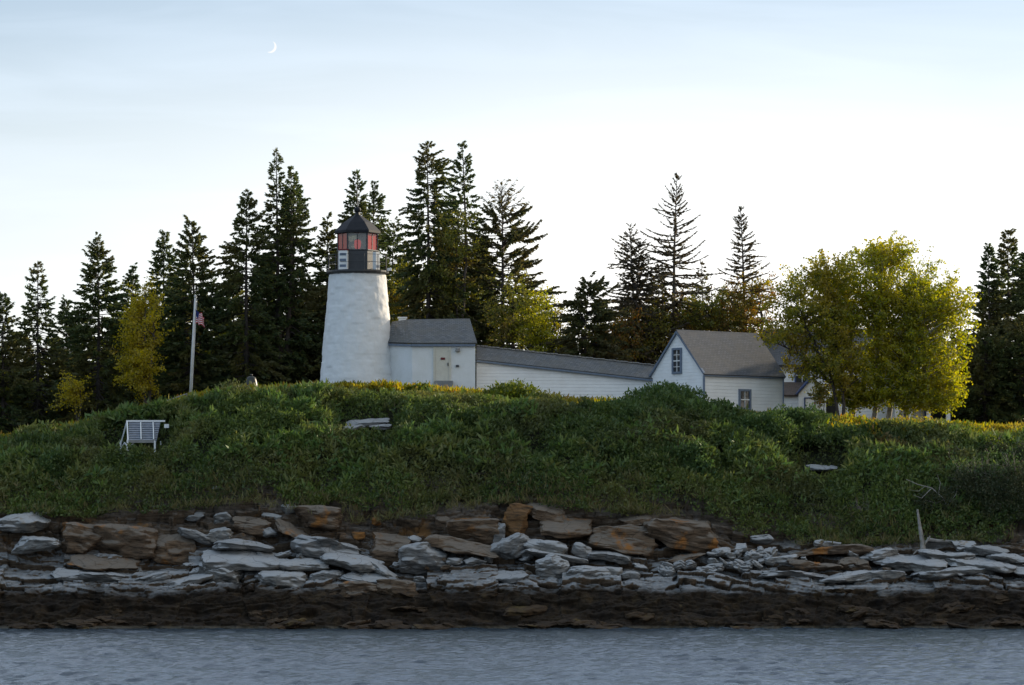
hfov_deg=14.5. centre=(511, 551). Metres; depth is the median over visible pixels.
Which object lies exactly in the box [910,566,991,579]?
rock slab
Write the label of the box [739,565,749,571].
stone
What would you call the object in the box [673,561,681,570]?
stone
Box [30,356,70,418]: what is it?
leafy tree
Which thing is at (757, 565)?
stone
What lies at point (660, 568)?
stone
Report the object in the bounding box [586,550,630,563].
rock slab
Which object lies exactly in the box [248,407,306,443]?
bush
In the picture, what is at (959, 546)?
boulder
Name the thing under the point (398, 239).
spruce tree
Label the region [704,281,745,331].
leafy tree
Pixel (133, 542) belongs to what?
rock block
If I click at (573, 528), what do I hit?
rock slab
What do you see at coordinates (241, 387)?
bush
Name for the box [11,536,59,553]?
rock slab
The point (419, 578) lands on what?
boulder
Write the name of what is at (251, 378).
fog bell
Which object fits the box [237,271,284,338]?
spruce tree
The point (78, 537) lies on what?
rock block
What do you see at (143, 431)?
slatted frame
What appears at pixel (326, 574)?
boulder
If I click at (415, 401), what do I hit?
shrubbery
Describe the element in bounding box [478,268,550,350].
leafy tree
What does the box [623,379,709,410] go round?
bush
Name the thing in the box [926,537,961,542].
driftwood log
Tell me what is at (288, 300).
spruce tree
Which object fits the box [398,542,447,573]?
rock block
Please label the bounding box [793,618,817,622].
seaweed rock
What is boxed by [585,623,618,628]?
seaweed rock
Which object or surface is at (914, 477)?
bush
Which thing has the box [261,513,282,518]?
boulder
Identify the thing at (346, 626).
seaweed rock
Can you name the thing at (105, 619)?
seaweed rock
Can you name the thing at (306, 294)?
spruce tree
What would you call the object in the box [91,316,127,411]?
spruce tree
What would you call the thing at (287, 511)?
boulder
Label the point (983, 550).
rock slab
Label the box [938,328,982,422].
spruce tree
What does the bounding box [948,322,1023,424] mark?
spruce tree
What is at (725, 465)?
bush
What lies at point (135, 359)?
leafy tree
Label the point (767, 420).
bush
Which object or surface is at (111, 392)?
spruce tree
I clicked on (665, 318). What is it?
leafy tree
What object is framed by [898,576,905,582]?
stone
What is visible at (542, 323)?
leafy tree
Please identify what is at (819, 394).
leafy tree
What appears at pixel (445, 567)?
stone
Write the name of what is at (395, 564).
stone
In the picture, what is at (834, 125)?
sky
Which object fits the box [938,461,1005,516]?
bush
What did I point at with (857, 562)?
rock slab
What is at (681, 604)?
seaweed rock
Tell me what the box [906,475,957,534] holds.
dead branch
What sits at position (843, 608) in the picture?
seaweed rock
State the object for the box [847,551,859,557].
stone
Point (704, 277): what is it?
larch tree
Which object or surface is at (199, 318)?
flag
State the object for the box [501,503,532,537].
rock block
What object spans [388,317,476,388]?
service building
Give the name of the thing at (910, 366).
birch tree
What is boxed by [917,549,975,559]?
rock slab
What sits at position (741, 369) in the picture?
gabled cottage
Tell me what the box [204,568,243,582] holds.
boulder
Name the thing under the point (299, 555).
stone
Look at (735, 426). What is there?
bush
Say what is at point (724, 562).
stone
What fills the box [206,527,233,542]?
boulder
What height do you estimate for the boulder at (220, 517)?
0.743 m
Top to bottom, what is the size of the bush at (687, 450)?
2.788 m
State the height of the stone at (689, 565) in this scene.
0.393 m
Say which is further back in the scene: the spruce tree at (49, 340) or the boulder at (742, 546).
the spruce tree at (49, 340)
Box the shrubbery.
[0,384,1023,546]
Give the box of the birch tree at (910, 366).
[779,230,984,420]
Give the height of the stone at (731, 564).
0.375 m
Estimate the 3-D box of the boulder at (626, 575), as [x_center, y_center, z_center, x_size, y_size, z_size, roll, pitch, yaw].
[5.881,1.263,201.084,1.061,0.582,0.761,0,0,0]
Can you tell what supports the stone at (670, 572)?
on the rocky shore
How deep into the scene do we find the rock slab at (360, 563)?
201.17 m
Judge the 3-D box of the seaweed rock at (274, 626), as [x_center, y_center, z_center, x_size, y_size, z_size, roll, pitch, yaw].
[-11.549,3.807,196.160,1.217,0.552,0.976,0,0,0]
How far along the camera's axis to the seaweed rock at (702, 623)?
197.11 m
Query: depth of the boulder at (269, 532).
203.24 m
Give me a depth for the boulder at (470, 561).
201.51 m
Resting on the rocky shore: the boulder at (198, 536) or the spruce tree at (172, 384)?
the boulder at (198, 536)
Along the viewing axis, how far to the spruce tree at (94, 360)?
252.19 m
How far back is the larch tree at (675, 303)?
237.71 m
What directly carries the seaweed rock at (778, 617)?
on the rocky shore
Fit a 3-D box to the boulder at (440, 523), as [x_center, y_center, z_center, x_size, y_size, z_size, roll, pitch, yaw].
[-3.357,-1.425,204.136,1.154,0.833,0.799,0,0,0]
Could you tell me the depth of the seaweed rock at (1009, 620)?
197.26 m
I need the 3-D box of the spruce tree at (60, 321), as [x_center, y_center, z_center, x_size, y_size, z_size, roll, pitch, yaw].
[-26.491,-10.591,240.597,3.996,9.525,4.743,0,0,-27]
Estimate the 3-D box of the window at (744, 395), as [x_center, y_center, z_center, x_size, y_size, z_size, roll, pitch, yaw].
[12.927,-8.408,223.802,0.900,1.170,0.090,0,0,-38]
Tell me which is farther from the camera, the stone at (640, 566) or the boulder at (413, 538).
the boulder at (413, 538)
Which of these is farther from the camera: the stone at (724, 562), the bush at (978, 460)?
the bush at (978, 460)
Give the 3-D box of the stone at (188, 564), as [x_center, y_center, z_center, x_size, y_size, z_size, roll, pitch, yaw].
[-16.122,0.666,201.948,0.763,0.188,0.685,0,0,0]
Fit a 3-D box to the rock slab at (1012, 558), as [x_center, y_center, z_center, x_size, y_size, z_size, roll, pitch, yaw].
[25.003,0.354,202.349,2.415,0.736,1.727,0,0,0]
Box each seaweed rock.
[7,622,35,629]
[31,624,45,628]
[38,623,54,628]
[57,619,100,628]
[76,619,107,626]
[76,626,89,628]
[90,615,128,624]
[142,622,156,625]
[247,610,271,619]
[262,624,285,628]
[265,618,289,622]
[276,620,302,628]
[278,621,314,625]
[291,618,306,621]
[330,591,349,597]
[338,619,370,626]
[342,624,369,628]
[358,624,368,628]
[363,624,375,628]
[373,619,411,628]
[376,590,389,595]
[385,587,417,600]
[388,605,427,611]
[413,624,454,629]
[442,622,454,627]
[479,591,498,598]
[518,624,549,628]
[537,618,576,625]
[571,620,596,626]
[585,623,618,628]
[625,612,654,621]
[665,595,685,607]
[697,620,706,625]
[724,622,752,626]
[730,626,753,628]
[762,614,782,621]
[785,607,810,615]
[785,619,800,625]
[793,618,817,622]
[824,588,852,593]
[837,605,860,612]
[840,606,871,612]
[846,609,878,622]
[862,619,898,628]
[865,619,901,628]
[902,618,914,625]
[930,619,947,626]
[933,600,974,616]
[946,622,968,627]
[990,620,1016,626]
[992,588,1007,599]
[993,599,1007,604]
[996,618,1023,623]
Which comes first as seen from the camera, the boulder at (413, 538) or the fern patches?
the boulder at (413, 538)
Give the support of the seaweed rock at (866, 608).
on the rocky shore
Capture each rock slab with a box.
[0,511,50,532]
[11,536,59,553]
[50,568,125,582]
[66,553,140,570]
[133,571,171,582]
[163,573,212,585]
[200,550,280,571]
[212,538,274,553]
[275,519,308,537]
[277,558,329,570]
[290,534,361,558]
[320,551,384,572]
[340,571,387,583]
[370,560,399,579]
[424,534,498,557]
[454,517,489,519]
[490,532,529,559]
[503,604,546,616]
[523,539,567,554]
[525,548,588,565]
[539,518,591,538]
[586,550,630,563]
[617,515,652,525]
[643,517,720,552]
[664,552,705,563]
[756,570,829,579]
[766,554,798,566]
[787,559,842,571]
[789,544,874,556]
[818,570,906,583]
[837,557,871,570]
[860,548,899,560]
[873,554,947,572]
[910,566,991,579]
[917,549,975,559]
[945,556,1015,573]
[964,545,1009,555]
[986,552,1023,564]
[1011,564,1023,576]
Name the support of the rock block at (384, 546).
on the rocky shore
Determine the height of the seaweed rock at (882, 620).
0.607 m
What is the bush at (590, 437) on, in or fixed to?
on the hillside
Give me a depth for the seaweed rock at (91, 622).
196.50 m
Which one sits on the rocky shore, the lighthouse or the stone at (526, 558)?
the stone at (526, 558)
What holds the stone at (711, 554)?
on the rocky shore
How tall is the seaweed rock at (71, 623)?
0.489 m
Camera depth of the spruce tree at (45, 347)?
256.75 m
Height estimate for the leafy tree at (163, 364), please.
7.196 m
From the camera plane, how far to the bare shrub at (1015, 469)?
206.16 m
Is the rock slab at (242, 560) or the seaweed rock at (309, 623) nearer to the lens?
the seaweed rock at (309, 623)
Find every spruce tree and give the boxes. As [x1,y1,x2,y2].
[0,261,74,431]
[0,292,43,432]
[0,334,48,415]
[0,390,18,434]
[7,343,64,428]
[40,231,142,424]
[41,294,91,423]
[41,321,106,420]
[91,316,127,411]
[100,262,147,405]
[112,293,166,399]
[128,229,200,404]
[133,215,234,405]
[161,286,205,381]
[187,189,294,390]
[189,277,229,351]
[197,266,250,365]
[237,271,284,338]
[238,147,323,382]
[241,171,327,383]
[282,272,325,333]
[298,211,336,381]
[305,169,391,375]
[356,180,402,326]
[381,216,423,311]
[390,140,477,379]
[419,228,475,352]
[423,140,499,371]
[447,177,567,389]
[459,248,523,349]
[528,271,649,360]
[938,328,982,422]
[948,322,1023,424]
[950,242,1023,420]
[966,228,1023,403]
[973,252,1023,420]
[977,317,1023,424]
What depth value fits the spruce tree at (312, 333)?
240.46 m
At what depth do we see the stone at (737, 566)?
201.42 m
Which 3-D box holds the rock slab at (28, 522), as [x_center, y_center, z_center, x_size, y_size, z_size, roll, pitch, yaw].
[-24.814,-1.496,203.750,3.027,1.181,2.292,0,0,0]
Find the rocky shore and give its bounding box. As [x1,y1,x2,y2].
[0,468,1023,628]
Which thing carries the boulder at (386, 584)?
on the seaweed rock at (396, 592)
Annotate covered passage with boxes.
[476,345,654,398]
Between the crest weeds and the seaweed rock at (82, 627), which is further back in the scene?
the crest weeds
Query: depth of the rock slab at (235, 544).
201.96 m
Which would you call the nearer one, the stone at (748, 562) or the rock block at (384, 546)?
the stone at (748, 562)
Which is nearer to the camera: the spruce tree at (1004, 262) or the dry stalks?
the dry stalks
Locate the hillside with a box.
[0,401,952,515]
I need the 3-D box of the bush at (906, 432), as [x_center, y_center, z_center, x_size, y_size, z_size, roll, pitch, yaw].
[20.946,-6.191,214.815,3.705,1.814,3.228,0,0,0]
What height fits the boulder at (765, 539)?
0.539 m
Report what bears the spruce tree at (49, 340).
on the hillside
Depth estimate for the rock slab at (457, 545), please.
201.81 m
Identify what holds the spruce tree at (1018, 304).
on the hillside
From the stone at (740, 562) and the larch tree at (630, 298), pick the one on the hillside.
the larch tree at (630, 298)
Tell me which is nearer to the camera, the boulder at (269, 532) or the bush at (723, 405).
the boulder at (269, 532)
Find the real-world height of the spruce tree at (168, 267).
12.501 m
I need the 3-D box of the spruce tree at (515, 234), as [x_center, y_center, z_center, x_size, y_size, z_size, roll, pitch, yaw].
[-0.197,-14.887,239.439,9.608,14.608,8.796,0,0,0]
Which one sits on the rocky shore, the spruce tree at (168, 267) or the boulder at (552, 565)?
the boulder at (552, 565)
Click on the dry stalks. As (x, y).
(400, 513)
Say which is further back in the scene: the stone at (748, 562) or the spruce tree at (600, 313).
the spruce tree at (600, 313)
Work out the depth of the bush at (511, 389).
217.35 m
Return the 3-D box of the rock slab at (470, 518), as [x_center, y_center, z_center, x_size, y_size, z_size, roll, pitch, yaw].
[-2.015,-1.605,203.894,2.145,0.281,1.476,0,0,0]
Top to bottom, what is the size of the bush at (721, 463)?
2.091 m
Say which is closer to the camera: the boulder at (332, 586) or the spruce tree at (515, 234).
the boulder at (332, 586)
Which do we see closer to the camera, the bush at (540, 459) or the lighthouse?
the bush at (540, 459)
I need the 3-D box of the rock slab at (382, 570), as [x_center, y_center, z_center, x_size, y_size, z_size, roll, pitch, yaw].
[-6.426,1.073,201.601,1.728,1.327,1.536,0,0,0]
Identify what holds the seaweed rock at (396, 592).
on the rocky shore
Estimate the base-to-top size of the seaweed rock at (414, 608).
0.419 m
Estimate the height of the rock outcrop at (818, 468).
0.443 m
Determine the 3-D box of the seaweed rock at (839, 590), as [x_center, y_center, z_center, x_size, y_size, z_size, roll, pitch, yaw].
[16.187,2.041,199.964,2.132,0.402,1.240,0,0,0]
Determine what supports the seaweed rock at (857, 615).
on the rocky shore
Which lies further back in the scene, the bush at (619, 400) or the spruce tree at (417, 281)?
the spruce tree at (417, 281)
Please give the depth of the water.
143.92 m
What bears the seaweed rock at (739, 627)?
on the rocky shore
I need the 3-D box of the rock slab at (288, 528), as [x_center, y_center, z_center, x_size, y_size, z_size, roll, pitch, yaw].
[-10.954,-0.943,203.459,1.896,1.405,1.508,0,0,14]
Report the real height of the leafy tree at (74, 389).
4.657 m
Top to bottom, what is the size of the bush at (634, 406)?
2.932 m
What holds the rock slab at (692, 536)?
on the rocky shore
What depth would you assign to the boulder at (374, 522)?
204.20 m
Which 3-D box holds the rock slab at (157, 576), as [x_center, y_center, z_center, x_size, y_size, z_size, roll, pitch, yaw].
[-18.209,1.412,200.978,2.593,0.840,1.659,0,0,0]
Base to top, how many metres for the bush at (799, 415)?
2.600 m
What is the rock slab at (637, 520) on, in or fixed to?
on the rock block at (630, 540)
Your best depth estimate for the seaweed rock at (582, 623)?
197.05 m
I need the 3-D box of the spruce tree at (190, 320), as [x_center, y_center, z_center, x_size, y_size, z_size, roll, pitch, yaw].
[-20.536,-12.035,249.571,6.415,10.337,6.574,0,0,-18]
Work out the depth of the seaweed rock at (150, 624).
196.99 m
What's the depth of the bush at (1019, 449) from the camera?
209.95 m
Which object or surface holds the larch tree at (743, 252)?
on the hillside
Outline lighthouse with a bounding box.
[320,192,391,383]
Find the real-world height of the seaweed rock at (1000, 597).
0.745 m
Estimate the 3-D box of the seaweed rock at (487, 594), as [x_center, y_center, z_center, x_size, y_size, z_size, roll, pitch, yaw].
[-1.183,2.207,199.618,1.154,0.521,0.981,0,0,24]
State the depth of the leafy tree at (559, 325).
239.66 m
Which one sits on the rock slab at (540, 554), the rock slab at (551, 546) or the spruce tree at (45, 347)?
the rock slab at (551, 546)
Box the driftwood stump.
[913,509,929,554]
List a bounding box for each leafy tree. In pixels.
[0,360,35,419]
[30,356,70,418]
[46,366,92,420]
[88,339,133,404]
[107,271,180,405]
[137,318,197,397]
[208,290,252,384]
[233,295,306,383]
[386,275,401,325]
[387,250,425,320]
[419,200,497,318]
[455,249,499,382]
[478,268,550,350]
[508,283,581,353]
[525,301,583,353]
[570,310,618,344]
[584,306,668,361]
[629,276,706,363]
[657,288,700,330]
[670,271,742,331]
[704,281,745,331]
[708,265,783,340]
[807,380,832,410]
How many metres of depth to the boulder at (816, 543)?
203.23 m
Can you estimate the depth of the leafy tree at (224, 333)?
242.71 m
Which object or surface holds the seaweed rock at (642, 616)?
on the rocky shore
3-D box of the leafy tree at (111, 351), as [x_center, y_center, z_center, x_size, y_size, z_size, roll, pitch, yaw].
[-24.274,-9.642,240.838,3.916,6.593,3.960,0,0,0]
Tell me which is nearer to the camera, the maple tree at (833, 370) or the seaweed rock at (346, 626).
the seaweed rock at (346, 626)
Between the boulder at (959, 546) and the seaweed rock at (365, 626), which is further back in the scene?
the boulder at (959, 546)
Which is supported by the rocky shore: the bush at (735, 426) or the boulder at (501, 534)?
the boulder at (501, 534)
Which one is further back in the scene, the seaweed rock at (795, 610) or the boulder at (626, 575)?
the boulder at (626, 575)
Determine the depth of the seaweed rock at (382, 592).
199.54 m
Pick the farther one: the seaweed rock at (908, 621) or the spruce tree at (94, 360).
the spruce tree at (94, 360)
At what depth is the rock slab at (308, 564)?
201.18 m
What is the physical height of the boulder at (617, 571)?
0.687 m
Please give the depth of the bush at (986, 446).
210.67 m
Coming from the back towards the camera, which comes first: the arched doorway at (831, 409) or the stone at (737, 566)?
the arched doorway at (831, 409)
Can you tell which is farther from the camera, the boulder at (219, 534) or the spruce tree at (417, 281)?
the spruce tree at (417, 281)
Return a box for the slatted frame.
[120,420,168,451]
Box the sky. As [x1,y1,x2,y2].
[0,0,1023,361]
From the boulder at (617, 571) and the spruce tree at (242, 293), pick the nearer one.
the boulder at (617, 571)
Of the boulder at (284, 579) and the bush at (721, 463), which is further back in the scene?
the bush at (721, 463)
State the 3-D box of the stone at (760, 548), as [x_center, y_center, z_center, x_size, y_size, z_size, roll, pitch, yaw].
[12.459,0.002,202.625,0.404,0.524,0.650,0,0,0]
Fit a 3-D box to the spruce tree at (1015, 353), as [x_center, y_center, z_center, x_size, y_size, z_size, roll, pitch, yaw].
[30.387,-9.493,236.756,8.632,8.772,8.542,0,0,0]
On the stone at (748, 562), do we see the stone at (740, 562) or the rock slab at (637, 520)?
the stone at (740, 562)
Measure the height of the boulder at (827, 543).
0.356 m
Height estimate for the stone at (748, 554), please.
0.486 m
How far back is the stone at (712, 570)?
201.29 m
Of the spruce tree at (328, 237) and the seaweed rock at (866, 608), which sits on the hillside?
the spruce tree at (328, 237)
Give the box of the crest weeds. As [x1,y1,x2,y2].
[0,379,1023,438]
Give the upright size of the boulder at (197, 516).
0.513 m
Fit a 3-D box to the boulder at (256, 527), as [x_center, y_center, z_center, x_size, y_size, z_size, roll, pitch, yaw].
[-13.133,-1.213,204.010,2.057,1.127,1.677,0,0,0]
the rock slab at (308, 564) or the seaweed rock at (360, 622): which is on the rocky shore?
the seaweed rock at (360, 622)
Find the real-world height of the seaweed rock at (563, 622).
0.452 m
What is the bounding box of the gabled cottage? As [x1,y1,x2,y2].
[649,330,785,411]
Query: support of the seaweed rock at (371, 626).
in the water
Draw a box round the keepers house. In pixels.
[758,328,952,420]
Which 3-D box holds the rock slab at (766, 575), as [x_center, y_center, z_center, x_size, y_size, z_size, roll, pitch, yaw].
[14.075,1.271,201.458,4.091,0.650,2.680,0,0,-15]
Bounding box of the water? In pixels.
[0,627,1023,684]
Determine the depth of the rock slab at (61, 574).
200.31 m
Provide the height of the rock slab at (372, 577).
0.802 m
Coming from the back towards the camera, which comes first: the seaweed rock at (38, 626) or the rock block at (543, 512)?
the rock block at (543, 512)
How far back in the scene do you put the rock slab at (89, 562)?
201.60 m
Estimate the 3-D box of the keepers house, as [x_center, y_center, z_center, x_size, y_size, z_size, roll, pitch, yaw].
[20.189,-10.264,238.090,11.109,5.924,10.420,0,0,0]
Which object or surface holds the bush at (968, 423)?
on the hillside
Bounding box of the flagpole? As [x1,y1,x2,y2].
[189,295,196,392]
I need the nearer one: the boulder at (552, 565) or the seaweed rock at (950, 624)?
the seaweed rock at (950, 624)
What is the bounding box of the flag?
[195,309,204,327]
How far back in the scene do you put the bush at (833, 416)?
215.92 m
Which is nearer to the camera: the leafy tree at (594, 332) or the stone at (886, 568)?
the stone at (886, 568)
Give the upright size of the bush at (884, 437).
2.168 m
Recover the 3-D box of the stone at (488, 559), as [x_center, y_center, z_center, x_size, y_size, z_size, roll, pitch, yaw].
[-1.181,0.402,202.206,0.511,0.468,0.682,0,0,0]
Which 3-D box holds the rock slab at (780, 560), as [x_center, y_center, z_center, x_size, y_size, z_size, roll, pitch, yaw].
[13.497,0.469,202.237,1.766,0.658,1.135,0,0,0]
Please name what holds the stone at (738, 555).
on the rocky shore
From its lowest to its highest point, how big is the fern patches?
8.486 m
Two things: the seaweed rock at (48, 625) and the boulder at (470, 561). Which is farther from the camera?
the boulder at (470, 561)
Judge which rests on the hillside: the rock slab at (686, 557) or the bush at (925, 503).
the bush at (925, 503)
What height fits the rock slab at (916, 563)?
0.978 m
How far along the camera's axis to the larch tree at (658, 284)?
241.93 m
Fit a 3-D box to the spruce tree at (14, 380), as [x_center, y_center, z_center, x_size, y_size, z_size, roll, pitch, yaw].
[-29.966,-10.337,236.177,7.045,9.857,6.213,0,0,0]
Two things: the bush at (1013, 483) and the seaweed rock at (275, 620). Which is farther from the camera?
the bush at (1013, 483)
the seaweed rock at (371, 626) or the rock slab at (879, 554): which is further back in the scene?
the rock slab at (879, 554)
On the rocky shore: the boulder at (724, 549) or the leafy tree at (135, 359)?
the boulder at (724, 549)
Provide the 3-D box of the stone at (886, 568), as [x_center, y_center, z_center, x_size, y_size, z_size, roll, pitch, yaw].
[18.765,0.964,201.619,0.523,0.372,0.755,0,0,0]
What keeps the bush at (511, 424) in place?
on the hillside
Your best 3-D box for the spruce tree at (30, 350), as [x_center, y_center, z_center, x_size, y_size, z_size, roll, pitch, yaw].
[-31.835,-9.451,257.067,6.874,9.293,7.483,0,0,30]
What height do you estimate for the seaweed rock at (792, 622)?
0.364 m
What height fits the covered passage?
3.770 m
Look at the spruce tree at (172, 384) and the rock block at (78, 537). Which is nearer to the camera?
the rock block at (78, 537)
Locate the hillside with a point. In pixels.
(816, 451)
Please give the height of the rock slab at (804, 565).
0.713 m
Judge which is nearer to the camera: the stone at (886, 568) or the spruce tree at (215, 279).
the stone at (886, 568)
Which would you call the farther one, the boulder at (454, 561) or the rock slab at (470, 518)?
the rock slab at (470, 518)
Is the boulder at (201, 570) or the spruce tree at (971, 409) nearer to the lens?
the boulder at (201, 570)
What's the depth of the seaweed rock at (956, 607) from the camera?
198.37 m
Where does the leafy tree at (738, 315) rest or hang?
on the hillside
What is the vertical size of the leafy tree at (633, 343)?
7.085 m
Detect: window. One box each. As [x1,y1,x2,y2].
[672,348,681,373]
[738,389,751,409]
[795,367,809,383]
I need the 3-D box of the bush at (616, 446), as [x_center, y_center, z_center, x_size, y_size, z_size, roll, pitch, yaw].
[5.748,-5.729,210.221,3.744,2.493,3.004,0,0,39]
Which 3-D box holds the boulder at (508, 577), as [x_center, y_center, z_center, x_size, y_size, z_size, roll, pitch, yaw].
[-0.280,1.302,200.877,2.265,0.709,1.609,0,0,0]
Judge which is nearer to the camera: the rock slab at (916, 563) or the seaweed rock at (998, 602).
the seaweed rock at (998, 602)
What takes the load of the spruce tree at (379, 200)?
on the hillside
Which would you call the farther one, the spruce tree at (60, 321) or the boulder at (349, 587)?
the spruce tree at (60, 321)
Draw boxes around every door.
[433,347,450,381]
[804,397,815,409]
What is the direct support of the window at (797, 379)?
in the keepers house
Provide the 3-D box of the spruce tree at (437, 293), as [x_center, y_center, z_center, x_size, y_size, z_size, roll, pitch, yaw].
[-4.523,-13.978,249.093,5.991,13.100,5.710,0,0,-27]
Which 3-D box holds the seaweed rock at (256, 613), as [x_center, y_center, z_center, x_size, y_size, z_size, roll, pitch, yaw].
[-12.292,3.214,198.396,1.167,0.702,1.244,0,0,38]
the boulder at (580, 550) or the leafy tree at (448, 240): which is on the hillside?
the leafy tree at (448, 240)
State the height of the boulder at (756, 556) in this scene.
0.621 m
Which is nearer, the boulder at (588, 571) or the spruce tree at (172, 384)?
the boulder at (588, 571)
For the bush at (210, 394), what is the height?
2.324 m
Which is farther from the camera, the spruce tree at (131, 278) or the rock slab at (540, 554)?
the spruce tree at (131, 278)
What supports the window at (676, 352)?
in the gabled cottage
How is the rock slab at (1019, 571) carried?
on the rocky shore
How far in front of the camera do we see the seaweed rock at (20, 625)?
196.03 m
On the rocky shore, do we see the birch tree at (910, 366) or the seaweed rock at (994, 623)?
the seaweed rock at (994, 623)
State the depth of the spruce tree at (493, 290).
256.08 m
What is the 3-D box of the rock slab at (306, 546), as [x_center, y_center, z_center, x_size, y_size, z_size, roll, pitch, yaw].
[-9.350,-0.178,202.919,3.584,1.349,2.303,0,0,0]
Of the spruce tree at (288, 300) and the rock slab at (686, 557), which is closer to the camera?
the rock slab at (686, 557)
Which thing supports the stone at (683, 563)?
on the rocky shore
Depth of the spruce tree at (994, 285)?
240.69 m
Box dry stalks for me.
[0,388,1017,546]
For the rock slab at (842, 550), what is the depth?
202.37 m
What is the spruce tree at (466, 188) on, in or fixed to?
on the hillside
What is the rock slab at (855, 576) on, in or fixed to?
on the rocky shore
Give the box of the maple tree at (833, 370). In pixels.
[748,248,874,415]
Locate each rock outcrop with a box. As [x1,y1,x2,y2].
[343,418,391,430]
[804,464,837,471]
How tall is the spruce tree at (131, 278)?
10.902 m
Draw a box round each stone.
[183,563,195,565]
[274,550,292,558]
[296,553,305,558]
[392,562,399,567]
[440,564,450,570]
[484,557,493,563]
[518,556,530,560]
[632,563,648,570]
[657,565,664,574]
[662,562,673,567]
[662,569,673,576]
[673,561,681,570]
[678,560,686,569]
[685,560,696,567]
[685,562,693,568]
[706,552,717,557]
[707,558,719,563]
[707,566,716,571]
[716,550,723,557]
[719,557,728,566]
[725,552,735,560]
[728,561,733,568]
[733,563,740,571]
[734,559,744,565]
[735,550,741,557]
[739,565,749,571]
[743,559,753,566]
[744,551,751,559]
[751,560,762,569]
[756,546,763,551]
[758,558,764,563]
[769,547,777,555]
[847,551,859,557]
[882,567,891,570]
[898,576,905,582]
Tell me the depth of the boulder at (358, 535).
203.62 m
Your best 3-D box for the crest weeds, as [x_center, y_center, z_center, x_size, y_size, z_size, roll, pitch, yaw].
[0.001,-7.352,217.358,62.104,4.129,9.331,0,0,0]
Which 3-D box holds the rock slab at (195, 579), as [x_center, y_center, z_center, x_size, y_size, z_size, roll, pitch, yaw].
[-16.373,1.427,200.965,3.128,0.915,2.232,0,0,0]
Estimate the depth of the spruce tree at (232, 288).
237.47 m
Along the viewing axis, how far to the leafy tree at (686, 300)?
240.60 m
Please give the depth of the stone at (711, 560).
201.75 m
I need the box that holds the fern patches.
[0,378,1023,533]
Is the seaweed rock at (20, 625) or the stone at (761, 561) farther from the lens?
the stone at (761, 561)
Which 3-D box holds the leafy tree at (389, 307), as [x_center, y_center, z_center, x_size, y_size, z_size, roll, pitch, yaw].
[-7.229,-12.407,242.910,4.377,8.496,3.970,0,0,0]
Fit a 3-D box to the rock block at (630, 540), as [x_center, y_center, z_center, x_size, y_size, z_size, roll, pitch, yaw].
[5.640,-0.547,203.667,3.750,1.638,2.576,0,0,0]
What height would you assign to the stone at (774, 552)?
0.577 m
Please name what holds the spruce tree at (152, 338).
on the hillside
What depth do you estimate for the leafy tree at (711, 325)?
237.40 m
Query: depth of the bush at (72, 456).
208.19 m
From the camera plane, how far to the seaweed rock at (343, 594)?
199.34 m
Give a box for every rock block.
[60,522,101,553]
[93,523,158,559]
[151,534,196,564]
[294,505,342,530]
[369,532,411,566]
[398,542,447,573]
[446,518,499,543]
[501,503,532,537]
[527,502,566,522]
[587,524,658,556]
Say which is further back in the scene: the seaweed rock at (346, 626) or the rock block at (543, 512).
the rock block at (543, 512)
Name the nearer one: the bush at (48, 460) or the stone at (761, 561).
the stone at (761, 561)
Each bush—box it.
[19,447,81,490]
[47,449,87,481]
[50,441,92,480]
[200,389,244,420]
[201,377,259,414]
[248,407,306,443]
[402,380,434,391]
[432,402,492,439]
[481,378,539,398]
[487,412,524,437]
[523,387,564,429]
[526,453,555,481]
[562,395,620,436]
[565,422,611,457]
[590,418,644,460]
[596,395,641,404]
[616,400,683,432]
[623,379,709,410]
[641,435,722,485]
[675,397,744,445]
[683,454,722,473]
[699,416,738,448]
[718,406,800,453]
[722,447,769,482]
[773,402,835,447]
[798,407,845,422]
[871,431,917,467]
[874,419,924,443]
[890,458,931,482]
[907,483,963,522]
[930,419,983,447]
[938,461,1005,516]
[946,447,1010,486]
[968,438,1011,466]
[974,458,1023,524]
[1003,441,1023,472]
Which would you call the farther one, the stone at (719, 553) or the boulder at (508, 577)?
the stone at (719, 553)
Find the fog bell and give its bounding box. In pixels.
[245,374,257,385]
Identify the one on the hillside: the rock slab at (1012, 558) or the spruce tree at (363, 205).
the spruce tree at (363, 205)
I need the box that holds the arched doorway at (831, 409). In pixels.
[826,398,834,414]
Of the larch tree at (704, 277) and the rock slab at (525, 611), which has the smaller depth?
the rock slab at (525, 611)
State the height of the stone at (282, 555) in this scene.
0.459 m
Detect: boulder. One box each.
[177,527,213,545]
[184,512,204,521]
[198,562,204,573]
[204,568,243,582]
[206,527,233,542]
[214,512,231,523]
[232,516,271,537]
[254,570,307,588]
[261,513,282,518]
[263,527,277,537]
[281,504,296,514]
[309,570,342,581]
[319,584,338,589]
[338,581,377,595]
[352,532,364,539]
[371,517,380,525]
[376,579,415,591]
[408,535,421,542]
[413,576,424,581]
[434,516,450,530]
[446,557,463,564]
[463,557,486,565]
[486,570,528,583]
[493,522,505,542]
[535,553,569,578]
[566,565,610,576]
[571,542,591,560]
[605,567,622,575]
[621,571,639,580]
[711,547,730,556]
[733,543,747,554]
[743,552,762,560]
[750,534,774,544]
[813,539,823,546]
[822,541,840,546]
[951,540,976,551]
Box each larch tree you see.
[579,223,689,364]
[627,173,722,361]
[650,263,671,360]
[691,261,711,306]
[714,206,778,338]

